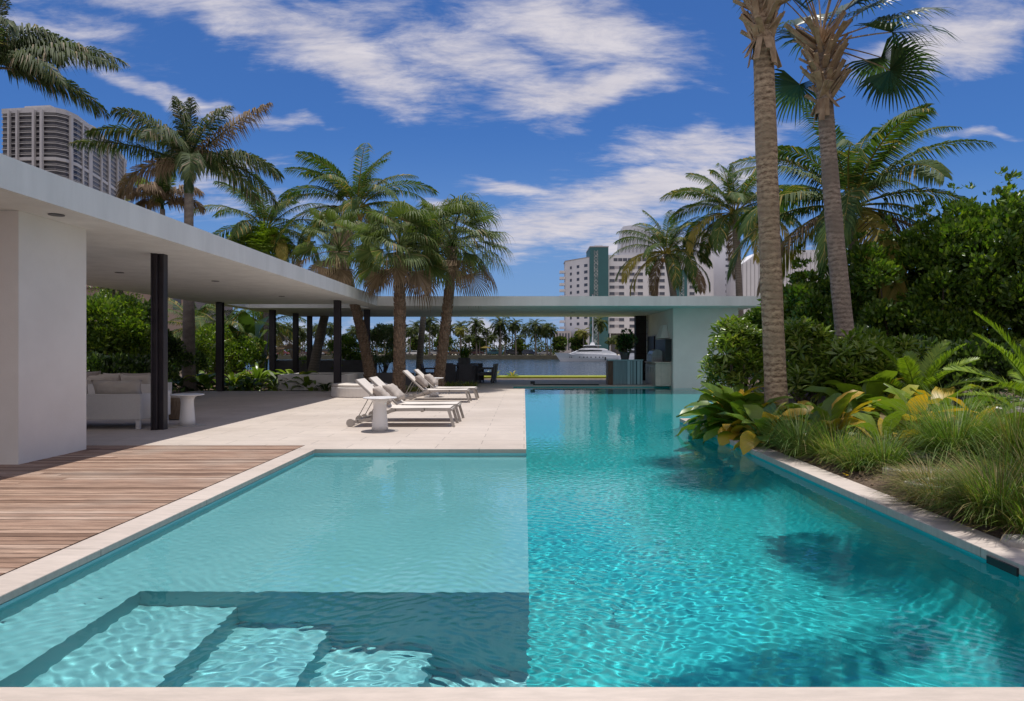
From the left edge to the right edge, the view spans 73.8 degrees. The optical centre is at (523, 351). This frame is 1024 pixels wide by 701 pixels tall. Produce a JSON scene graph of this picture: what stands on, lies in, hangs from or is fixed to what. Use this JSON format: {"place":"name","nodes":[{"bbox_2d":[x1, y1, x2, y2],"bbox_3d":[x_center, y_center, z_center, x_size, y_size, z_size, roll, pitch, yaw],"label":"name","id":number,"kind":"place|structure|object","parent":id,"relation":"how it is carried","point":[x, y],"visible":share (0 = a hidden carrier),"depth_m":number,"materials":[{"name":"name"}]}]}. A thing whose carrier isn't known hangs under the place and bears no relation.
{"place":"outdoors","nodes":[
{"label":"outdoors","id":0,"kind":"place"},
{"bbox_2d":[86,285,232,344],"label":"pink house","id":1,"kind":"structure","parent":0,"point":[147,297],"depth_m":60.00,"materials":[{"name":"paint"}]},
{"bbox_2d":[86,380,525,452],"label":"stone terrace","id":2,"kind":"structure","parent":0,"point":[493,420],"depth_m":12.02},
{"bbox_2d":[86,380,169,428],"bbox_3d":[-7.810,0.888,11.910,2.780,0.824,0.980,0,0,0],"label":"sofa","id":3,"kind":"object","parent":2,"relation":"on","point":[117,400],"visible":0.4,"depth_m":11.42,"materials":[{"name":"white fabric"}]},
{"bbox_2d":[86,373,171,393],"bbox_3d":[-9.400,0.888,15.450,2.400,0.824,0.900,0,0,0],"label":"sofa","id":4,"kind":"object","parent":2,"relation":"on","point":[146,384],"visible":0.23,"depth_m":15.09,"materials":[{"name":"white fabric"}]},
{"bbox_2d":[168,393,180,418],"bbox_3d":[-6.700,1.050,13.200,0.540,0.460,0.540,0,0,0],"label":"wicker stool","id":5,"kind":"object","parent":2,"relation":"on","point":[175,403],"visible":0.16,"depth_m":12.96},
{"bbox_2d":[168,393,205,427],"bbox_3d":[-5.920,1.023,12.000,0.600,0.554,0.600,0,0,0],"label":"pedestal table","id":6,"kind":"object","parent":2,"relation":"on","point":[187,415],"visible":1,"depth_m":11.90,"materials":[{"name":"paint"}]},
{"bbox_2d":[278,372,363,389],"bbox_3d":[-7.125,1.040,24.400,2.350,0.520,2.800,0,0,0],"label":"planter","id":7,"kind":"object","parent":2,"relation":"on","point":[327,377],"visible":0.51,"depth_m":23.00,"materials":[{"name":"paint"}]},
{"bbox_2d":[289,206,385,381],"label":"fan palm","id":8,"kind":"object","parent":2,"relation":"on","point":[343,224],"visible":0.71,"depth_m":24.07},
{"bbox_2d":[331,382,386,397],"bbox_3d":[-4.800,1.111,20.000,1.640,0.378,1.640,0,0,0],"label":"round daybed","id":9,"kind":"object","parent":2,"relation":"on","point":[348,390],"visible":0.54,"depth_m":19.25,"materials":[{"name":"fabric"}]},
{"bbox_2d":[361,396,398,432],"bbox_3d":[-2.360,1.023,11.180,0.600,0.554,0.600,0,0,0],"label":"pedestal table","id":10,"kind":"object","parent":2,"relation":"on","point":[379,422],"visible":1,"depth_m":11.08,"materials":[{"name":"paint"}]},
{"bbox_2d":[346,199,453,392],"bbox_3d":[-3.929,-1.599,21.452,3.453,6.097,3.633,0,0,0],"label":"fan palm","id":11,"kind":"object","parent":2,"relation":"on","point":[402,274],"visible":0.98,"depth_m":21.30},
{"bbox_2d":[346,378,458,426],"bbox_3d":[-2.131,0.893,12.130,1.878,0.826,0.710,0,0,0],"label":"sun lounger","id":12,"kind":"object","parent":2,"relation":"on","point":[365,385],"visible":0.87,"depth_m":11.85,"materials":[{"name":"paint"}]},
{"bbox_2d":[362,376,464,421],"bbox_3d":[-2.101,0.893,13.030,1.878,0.826,0.710,0,0,0],"label":"sun lounger","id":13,"kind":"object","parent":2,"relation":"on","point":[376,381],"visible":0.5,"depth_m":12.91,"materials":[{"name":"paint"}]},
{"bbox_2d":[402,370,471,402],"bbox_3d":[-2.311,0.893,17.720,1.878,0.826,0.710,0,0,0],"label":"sun lounger","id":14,"kind":"object","parent":2,"relation":"on","point":[408,374],"visible":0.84,"depth_m":17.41,"materials":[{"name":"paint"}]},
{"bbox_2d":[399,192,513,386],"bbox_3d":[-2.397,-2.050,23.413,4.335,7.000,4.201,0,0,0],"label":"fan palm","id":15,"kind":"object","parent":2,"relation":"on","point":[473,210],"visible":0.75,"depth_m":23.09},
{"bbox_2d":[457,364,473,383],"bbox_3d":[-2.326,0.900,27.325,0.660,0.800,0.710,0,0,-3],"label":"dining chair","id":16,"kind":"object","parent":2,"relation":"on","point":[465,372],"visible":0.93,"depth_m":27.03,"materials":[{"name":"wicker"}]},
{"bbox_2d":[276,360,376,376],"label":"wall","id":17,"kind":"structure","parent":0,"point":[347,366],"depth_m":32.30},
{"bbox_2d":[245,352,605,374],"bbox_3d":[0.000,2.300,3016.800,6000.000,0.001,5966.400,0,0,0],"label":"bay water","id":18,"kind":"structure","parent":0,"point":[537,366],"depth_m":106.05,"materials":[{"name":"blue liquid"}]},
{"bbox_2d":[555,342,619,360],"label":"motor yacht","id":19,"kind":"object","parent":18,"relation":"on","point":[591,352],"visible":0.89,"depth_m":161.10,"materials":[{"name":"white paint"}]},
{"bbox_2d":[172,370,759,393],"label":"ground","id":20,"kind":"structure","parent":0,"point":[177,391],"depth_m":25.22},
{"bbox_2d":[0,0,129,123],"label":"royal palm","id":21,"kind":"object","parent":20,"relation":"on","point":[20,62],"visible":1,"depth_m":20.01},
{"bbox_2d":[86,303,129,356],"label":"shrub","id":22,"kind":"object","parent":20,"relation":"on","point":[100,343],"visible":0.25,"depth_m":19.12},
{"bbox_2d":[86,351,140,373],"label":"shrub","id":23,"kind":"object","parent":20,"relation":"on","point":[102,363],"visible":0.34,"depth_m":17.45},
{"bbox_2d":[86,293,150,357],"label":"shrub","id":24,"kind":"object","parent":20,"relation":"on","point":[136,330],"visible":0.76,"depth_m":19.27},
{"bbox_2d":[115,352,180,381],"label":"shrub","id":25,"kind":"object","parent":20,"relation":"on","point":[142,364],"visible":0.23,"depth_m":18.38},
{"bbox_2d":[0,446,301,575],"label":"wooden deck","id":26,"kind":"structure","parent":20,"relation":"on","point":[51,505],"depth_m":6.59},
{"bbox_2d":[125,175,206,215],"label":"feather palm","id":27,"kind":"object","parent":20,"relation":"on","point":[162,192],"visible":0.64,"depth_m":29.95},
{"bbox_2d":[143,328,198,368],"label":"shrub","id":28,"kind":"object","parent":20,"relation":"on","point":[176,350],"visible":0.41,"depth_m":21.83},
{"bbox_2d":[67,96,284,391],"bbox_3d":[-11.584,-3.670,22.896,6.498,10.140,5.245,0,0,-31],"label":"royal palm","id":29,"kind":"object","parent":20,"relation":"on","point":[187,159],"visible":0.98,"depth_m":22.82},
{"bbox_2d":[172,373,205,392],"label":"leafy plant","id":30,"kind":"object","parent":20,"relation":"on","point":[180,382],"visible":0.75,"depth_m":22.76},
{"bbox_2d":[168,346,212,385],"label":"shrub","id":31,"kind":"object","parent":20,"relation":"on","point":[203,360],"visible":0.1,"depth_m":24.70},
{"bbox_2d":[168,298,238,338],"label":"palm","id":32,"kind":"object","parent":20,"relation":"on","point":[205,310],"visible":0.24,"depth_m":32.20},
{"bbox_2d":[196,370,226,390],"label":"leafy plant","id":33,"kind":"object","parent":20,"relation":"on","point":[205,379],"visible":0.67,"depth_m":23.45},
{"bbox_2d":[195,322,235,386],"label":"shrub","id":34,"kind":"object","parent":20,"relation":"on","point":[205,341],"visible":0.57,"depth_m":25.84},
{"bbox_2d":[178,304,277,377],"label":"palm","id":35,"kind":"object","parent":20,"relation":"on","point":[233,322],"visible":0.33,"depth_m":28.66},
{"bbox_2d":[215,369,254,390],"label":"leafy plant","id":36,"kind":"object","parent":20,"relation":"on","point":[232,380],"visible":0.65,"depth_m":23.30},
{"bbox_2d":[224,334,267,379],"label":"shrub","id":37,"kind":"object","parent":20,"relation":"on","point":[247,354],"visible":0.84,"depth_m":27.37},
{"bbox_2d":[227,362,281,390],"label":"leafy plant","id":38,"kind":"object","parent":20,"relation":"on","point":[257,372],"visible":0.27,"depth_m":23.84,"materials":[{"name":"green plant"}]},
{"bbox_2d":[213,311,304,372],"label":"banana plant","id":39,"kind":"object","parent":20,"relation":"on","point":[250,326],"visible":0.22,"depth_m":29.47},
{"bbox_2d":[226,218,303,372],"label":"tree","id":40,"kind":"object","parent":20,"relation":"on","point":[258,239],"visible":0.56,"depth_m":32.20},
{"bbox_2d":[225,310,305,357],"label":"palm","id":41,"kind":"object","parent":20,"relation":"on","point":[281,327],"visible":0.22,"depth_m":35.92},
{"bbox_2d":[194,175,336,369],"bbox_3d":[-12.803,-3.457,33.923,6.910,9.800,6.183,0,0,0],"label":"coconut palm","id":42,"kind":"object","parent":20,"relation":"on","point":[261,213],"visible":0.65,"depth_m":33.26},
{"bbox_2d":[255,371,293,390],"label":"leafy plant","id":43,"kind":"object","parent":20,"relation":"on","point":[274,382],"visible":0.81,"depth_m":22.95,"materials":[{"name":"green plant"}]},
{"bbox_2d":[326,333,361,368],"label":"shrub","id":44,"kind":"object","parent":20,"relation":"on","point":[350,343],"visible":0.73,"depth_m":32.39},
{"bbox_2d":[273,143,439,371],"bbox_3d":[-7.888,-4.094,33.029,7.661,11.207,7.613,0,0,25],"label":"coconut palm","id":45,"kind":"object","parent":20,"relation":"on","point":[361,189],"visible":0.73,"depth_m":32.02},
{"bbox_2d":[0,153,760,464],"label":"canopy building","id":46,"kind":"structure","parent":20,"relation":"on","point":[64,242],"depth_m":10.78,"materials":[{"name":"paint"}]},
{"bbox_2d":[655,325,671,360],"bbox_3d":[5.438,-0.350,26.825,0.315,1.400,1.950,0,0,0],"label":"cooker hood","id":47,"kind":"object","parent":46,"relation":"attached to","point":[663,344],"visible":0.86,"depth_m":26.35,"materials":[{"name":"paint"}]},
{"bbox_2d":[370,322,393,372],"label":"shrub","id":48,"kind":"object","parent":20,"relation":"on","point":[381,332],"visible":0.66,"depth_m":32.37,"materials":[{"name":"green plant"}]},
{"bbox_2d":[387,201,491,375],"bbox_3d":[-4.041,-2.888,32.835,4.938,8.608,4.682,0,0,-34],"label":"coconut palm","id":49,"kind":"object","parent":20,"relation":"on","point":[420,349],"visible":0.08,"depth_m":32.60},
{"bbox_2d":[0,387,1023,608],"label":"pool basin","id":50,"kind":"object","parent":20,"relation":"in","point":[23,595],"visible":0.12,"depth_m":5.44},
{"bbox_2d":[0,449,314,604],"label":"pool coping","id":51,"kind":"object","parent":50,"relation":"on","point":[24,579],"visible":1,"depth_m":4.90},
{"bbox_2d":[0,687,1023,700],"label":"pool coping","id":52,"kind":"object","parent":50,"relation":"on","point":[511,693],"visible":1,"depth_m":2.59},
{"bbox_2d":[680,418,1023,575],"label":"pool coping","id":53,"kind":"object","parent":50,"relation":"on","point":[974,541],"visible":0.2,"depth_m":5.50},
{"bbox_2d":[986,555,1018,576],"bbox_3d":[3.003,1.343,4.285,0.017,0.050,0.270,0,0,0],"label":"skimmer slot","id":54,"kind":"object","parent":53,"relation":"attached to","point":[1003,566],"visible":1,"depth_m":4.27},
{"bbox_2d":[484,375,605,377],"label":"lawn","id":55,"kind":"structure","parent":20,"relation":"on","point":[556,376],"depth_m":32.20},
{"bbox_2d":[484,378,605,379],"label":"terrace kerb","id":56,"kind":"structure","parent":20,"relation":"on","point":[547,378],"depth_m":31.82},
{"bbox_2d":[610,210,718,295],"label":"coconut palm","id":57,"kind":"object","parent":20,"relation":"on","point":[670,261],"visible":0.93,"depth_m":37.40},
{"bbox_2d":[659,154,806,317],"bbox_3d":[10.883,-4.305,36.055,7.092,11.410,7.131,0,0,40],"label":"coconut palm","id":58,"kind":"object","parent":20,"relation":"on","point":[721,228],"visible":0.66,"depth_m":35.80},
{"bbox_2d":[741,306,761,349],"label":"hedge bush","id":59,"kind":"object","parent":20,"relation":"on","point":[755,316],"visible":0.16,"depth_m":26.60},
{"bbox_2d":[0,387,1023,686],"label":"pool water","id":60,"kind":"structure","parent":0,"point":[610,537],"depth_m":4.02,"materials":[{"name":"liquid"}]},
{"bbox_2d":[0,0,1023,351],"label":"sky","id":61,"kind":"structure","parent":0,"point":[573,119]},
{"bbox_2d":[514,380,668,386],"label":"stone terrace","id":62,"kind":"structure","parent":0,"point":[526,383],"depth_m":27.90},
{"bbox_2d":[606,359,642,384],"bbox_3d":[3.970,0.805,27.025,1.380,0.990,0.710,0,0,0],"label":"bar counter","id":63,"kind":"object","parent":62,"relation":"on","point":[624,372],"visible":0.99,"depth_m":26.70,"materials":[{"name":"teal wood"}]},
{"bbox_2d":[616,328,637,359],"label":"potted plant","id":64,"kind":"object","parent":63,"relation":"on","point":[625,342],"visible":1,"depth_m":26.90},
{"bbox_2d":[645,361,670,385],"bbox_3d":[5.265,0.845,26.950,0.630,0.910,2.160,0,0,0],"label":"kitchen counter","id":65,"kind":"object","parent":62,"relation":"on","point":[657,373],"visible":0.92,"depth_m":25.90,"materials":[{"name":"stone"}]},
{"bbox_2d":[743,387,1022,538],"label":"garden soil","id":66,"kind":"structure","parent":0,"point":[876,484],"depth_m":6.82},
{"bbox_2d":[679,383,763,433],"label":"bigleaf plant","id":67,"kind":"object","parent":66,"relation":"on","point":[737,388],"visible":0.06,"depth_m":11.45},
{"bbox_2d":[695,313,763,392],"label":"whorl shrub","id":68,"kind":"object","parent":66,"relation":"on","point":[739,344],"visible":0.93,"depth_m":12.04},
{"bbox_2d":[676,382,790,438],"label":"bigleaf plant","id":69,"kind":"object","parent":66,"relation":"on","point":[708,413],"visible":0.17,"depth_m":10.73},
{"bbox_2d":[693,391,802,445],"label":"bigleaf plant","id":70,"kind":"object","parent":66,"relation":"on","point":[724,434],"visible":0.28,"depth_m":10.22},
{"bbox_2d":[733,0,789,410],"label":"cabbage palm","id":71,"kind":"object","parent":66,"relation":"on","point":[761,20],"visible":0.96,"depth_m":10.36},
{"bbox_2d":[717,402,812,454],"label":"bigleaf plant","id":72,"kind":"object","parent":66,"relation":"on","point":[750,410],"visible":0.5,"depth_m":9.43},
{"bbox_2d":[756,244,834,345],"bbox_3d":[7.545,-0.872,18.047,2.713,3.891,2.490,0,0,0],"label":"hedge bush","id":73,"kind":"object","parent":66,"relation":"on","point":[799,277],"visible":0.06,"depth_m":17.71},
{"bbox_2d":[737,390,859,457],"bbox_3d":[3.474,0.881,8.451,1.887,0.809,1.841,0,0,0],"label":"grass tuft","id":74,"kind":"object","parent":66,"relation":"on","point":[792,439],"visible":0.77,"depth_m":8.41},
{"bbox_2d":[784,315,852,404],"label":"whorl shrub","id":75,"kind":"object","parent":66,"relation":"on","point":[802,371],"visible":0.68,"depth_m":11.11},
{"bbox_2d":[767,390,880,447],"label":"bigleaf plant","id":76,"kind":"object","parent":66,"relation":"on","point":[836,400],"visible":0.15,"depth_m":8.78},
{"bbox_2d":[780,413,890,463],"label":"grass tuft","id":77,"kind":"object","parent":66,"relation":"on","point":[819,450],"visible":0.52,"depth_m":7.78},
{"bbox_2d":[783,252,896,333],"bbox_3d":[7.645,-0.636,16.186,2.669,3.427,2.636,0,0,43],"label":"hedge bush","id":78,"kind":"object","parent":66,"relation":"on","point":[815,297],"visible":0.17,"depth_m":15.84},
{"bbox_2d":[806,400,885,437],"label":"bigleaf plant","id":79,"kind":"object","parent":66,"relation":"on","point":[853,404],"visible":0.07,"depth_m":9.23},
{"bbox_2d":[731,0,964,339],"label":"cabbage palm","id":80,"kind":"object","parent":66,"relation":"on","point":[820,50],"visible":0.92,"depth_m":11.90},
{"bbox_2d":[808,328,901,402],"bbox_3d":[5.280,0.387,10.880,1.417,1.559,1.395,0,0,0],"label":"whorl shrub","id":81,"kind":"object","parent":66,"relation":"on","point":[857,351],"visible":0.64,"depth_m":10.62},
{"bbox_2d":[726,102,996,309],"bbox_3d":[8.095,-2.277,17.123,6.042,7.386,6.675,0,0,0],"label":"coconut palm","id":82,"kind":"object","parent":66,"relation":"on","point":[861,184],"visible":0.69,"depth_m":16.19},
{"bbox_2d":[808,427,914,475],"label":"grass tuft","id":83,"kind":"object","parent":66,"relation":"on","point":[848,466],"visible":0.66,"depth_m":7.19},
{"bbox_2d":[803,370,930,414],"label":"bigleaf plant","id":84,"kind":"object","parent":66,"relation":"on","point":[870,389],"visible":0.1,"depth_m":9.80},
{"bbox_2d":[836,411,924,447],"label":"bigleaf plant","id":85,"kind":"object","parent":66,"relation":"on","point":[870,420],"visible":0.24,"depth_m":7.83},
{"bbox_2d":[826,215,941,337],"bbox_3d":[8.180,-0.978,15.260,2.750,4.106,2.769,0,0,0],"label":"hedge bush","id":86,"kind":"object","parent":66,"relation":"on","point":[866,275],"visible":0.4,"depth_m":14.62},
{"bbox_2d":[822,419,948,474],"bbox_3d":[3.778,0.973,7.092,1.294,0.544,1.244,0,0,26],"label":"grass tuft","id":87,"kind":"object","parent":66,"relation":"on","point":[887,452],"visible":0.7,"depth_m":7.02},
{"bbox_2d":[858,327,931,395],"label":"whorl shrub","id":88,"kind":"object","parent":66,"relation":"on","point":[905,342],"visible":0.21,"depth_m":11.15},
{"bbox_2d":[846,384,951,430],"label":"bigleaf plant","id":89,"kind":"object","parent":66,"relation":"on","point":[905,389],"visible":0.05,"depth_m":9.12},
{"bbox_2d":[850,393,979,445],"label":"grass tuft","id":90,"kind":"object","parent":66,"relation":"on","point":[899,428],"visible":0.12,"depth_m":7.97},
{"bbox_2d":[866,450,967,489],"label":"grass tuft","id":91,"kind":"object","parent":66,"relation":"on","point":[908,474],"visible":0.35,"depth_m":6.36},
{"bbox_2d":[858,383,976,446],"bbox_3d":[4.821,0.953,8.427,1.404,1.124,1.445,0,0,18],"label":"bigleaf plant","id":92,"kind":"object","parent":66,"relation":"on","point":[890,405],"visible":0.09,"depth_m":8.36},
{"bbox_2d":[864,458,988,509],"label":"grass tuft","id":93,"kind":"object","parent":66,"relation":"on","point":[908,493],"visible":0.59,"depth_m":5.70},
{"bbox_2d":[857,339,996,397],"bbox_3d":[5.869,0.443,9.977,1.980,1.255,1.820,0,0,23],"label":"cycad","id":94,"kind":"object","parent":66,"relation":"on","point":[932,374],"visible":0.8,"depth_m":9.76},
{"bbox_2d":[863,198,1000,389],"bbox_3d":[8.860,-1.088,14.706,2.628,4.320,2.453,0,0,-22],"label":"hedge bush","id":95,"kind":"object","parent":66,"relation":"on","point":[920,322],"visible":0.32,"depth_m":14.05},
{"bbox_2d":[880,384,1002,429],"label":"bigleaf plant","id":96,"kind":"object","parent":66,"relation":"on","point":[949,391],"visible":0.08,"depth_m":9.00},
{"bbox_2d":[863,378,1023,464],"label":"grass tuft","id":97,"kind":"object","parent":66,"relation":"on","point":[940,437],"visible":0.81,"depth_m":7.01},
{"bbox_2d":[898,458,1023,530],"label":"grass tuft","id":98,"kind":"object","parent":66,"relation":"on","point":[959,504],"visible":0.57,"depth_m":5.08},
{"bbox_2d":[907,455,1014,500],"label":"grass tuft","id":99,"kind":"object","parent":66,"relation":"on","point":[945,476],"visible":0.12,"depth_m":5.92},
{"bbox_2d":[899,427,1023,534],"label":"grass tuft","id":100,"kind":"object","parent":66,"relation":"on","point":[986,477],"visible":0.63,"depth_m":5.11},
{"bbox_2d":[902,174,1023,398],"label":"hedge bush","id":101,"kind":"object","parent":66,"relation":"on","point":[966,228],"visible":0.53,"depth_m":13.60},
{"bbox_2d":[917,333,1023,408],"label":"shrub","id":102,"kind":"object","parent":66,"relation":"on","point":[993,360],"visible":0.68,"depth_m":11.16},
{"bbox_2d":[917,384,1023,460],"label":"grass tuft","id":103,"kind":"object","parent":66,"relation":"on","point":[1021,421],"visible":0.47,"depth_m":6.76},
{"bbox_2d":[928,407,1023,492],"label":"grass tuft","id":104,"kind":"object","parent":66,"relation":"on","point":[1012,456],"visible":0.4,"depth_m":5.75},
{"bbox_2d":[934,397,1023,425],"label":"bigleaf plant","id":105,"kind":"object","parent":66,"relation":"on","point":[958,401],"visible":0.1,"depth_m":8.26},
{"bbox_2d":[937,166,1023,398],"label":"hedge bush","id":106,"kind":"object","parent":66,"relation":"on","point":[1000,217],"visible":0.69,"depth_m":13.12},
{"bbox_2d":[942,312,1023,411],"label":"cycad","id":107,"kind":"object","parent":66,"relation":"on","point":[1018,365],"visible":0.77,"depth_m":8.82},
{"bbox_2d":[951,462,1023,541],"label":"grass tuft","id":108,"kind":"object","parent":66,"relation":"on","point":[1017,518],"visible":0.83,"depth_m":4.73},
{"bbox_2d":[991,189,1023,327],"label":"hedge bush","id":109,"kind":"object","parent":66,"relation":"on","point":[1017,260],"visible":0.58,"depth_m":12.91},
{"bbox_2d":[1001,534,1023,548],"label":"stepping stone","id":110,"kind":"object","parent":66,"relation":"on","point":[1014,541],"visible":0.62,"depth_m":4.52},
{"bbox_3d":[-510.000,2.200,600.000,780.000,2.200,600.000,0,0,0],"label":"far shore","id":111,"kind":"structure","parent":0,"visible":0},
{"bbox_2d":[1,105,126,199],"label":"apartment tower","id":112,"kind":"structure","parent":111,"relation":"on","point":[42,137],"depth_m":384.16,"materials":[{"name":"beige concrete"}]},
{"bbox_3d":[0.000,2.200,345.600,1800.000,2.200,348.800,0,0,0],"label":"far shore","id":113,"kind":"structure","parent":0,"visible":0},
{"bbox_2d":[268,355,557,358],"bbox_3d":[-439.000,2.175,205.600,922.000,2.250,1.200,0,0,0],"label":"seawall","id":114,"kind":"object","parent":113,"relation":"on","point":[470,356],"depth_m":205.00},
{"bbox_2d":[280,338,559,354],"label":"shore bushes","id":115,"kind":"object","parent":113,"relation":"on","point":[453,347],"visible":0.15,"depth_m":230.53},
{"bbox_2d":[489,317,510,354],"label":"palm","id":116,"kind":"object","parent":113,"relation":"on","point":[500,323],"visible":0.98,"depth_m":209.71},
{"bbox_2d":[616,225,655,254],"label":"finned building","id":117,"kind":"structure","parent":113,"relation":"on","point":[634,251],"depth_m":354.00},
{"bbox_2d":[559,245,713,353],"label":"hotel","id":118,"kind":"structure","parent":113,"relation":"on","point":[595,270],"depth_m":300.00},
{"bbox_2d":[693,230,733,295],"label":"building","id":119,"kind":"structure","parent":113,"relation":"on","point":[721,265],"depth_m":320.00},
{"bbox_2d":[726,250,827,314],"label":"pale building","id":120,"kind":"structure","parent":113,"relation":"on","point":[750,275],"depth_m":290.00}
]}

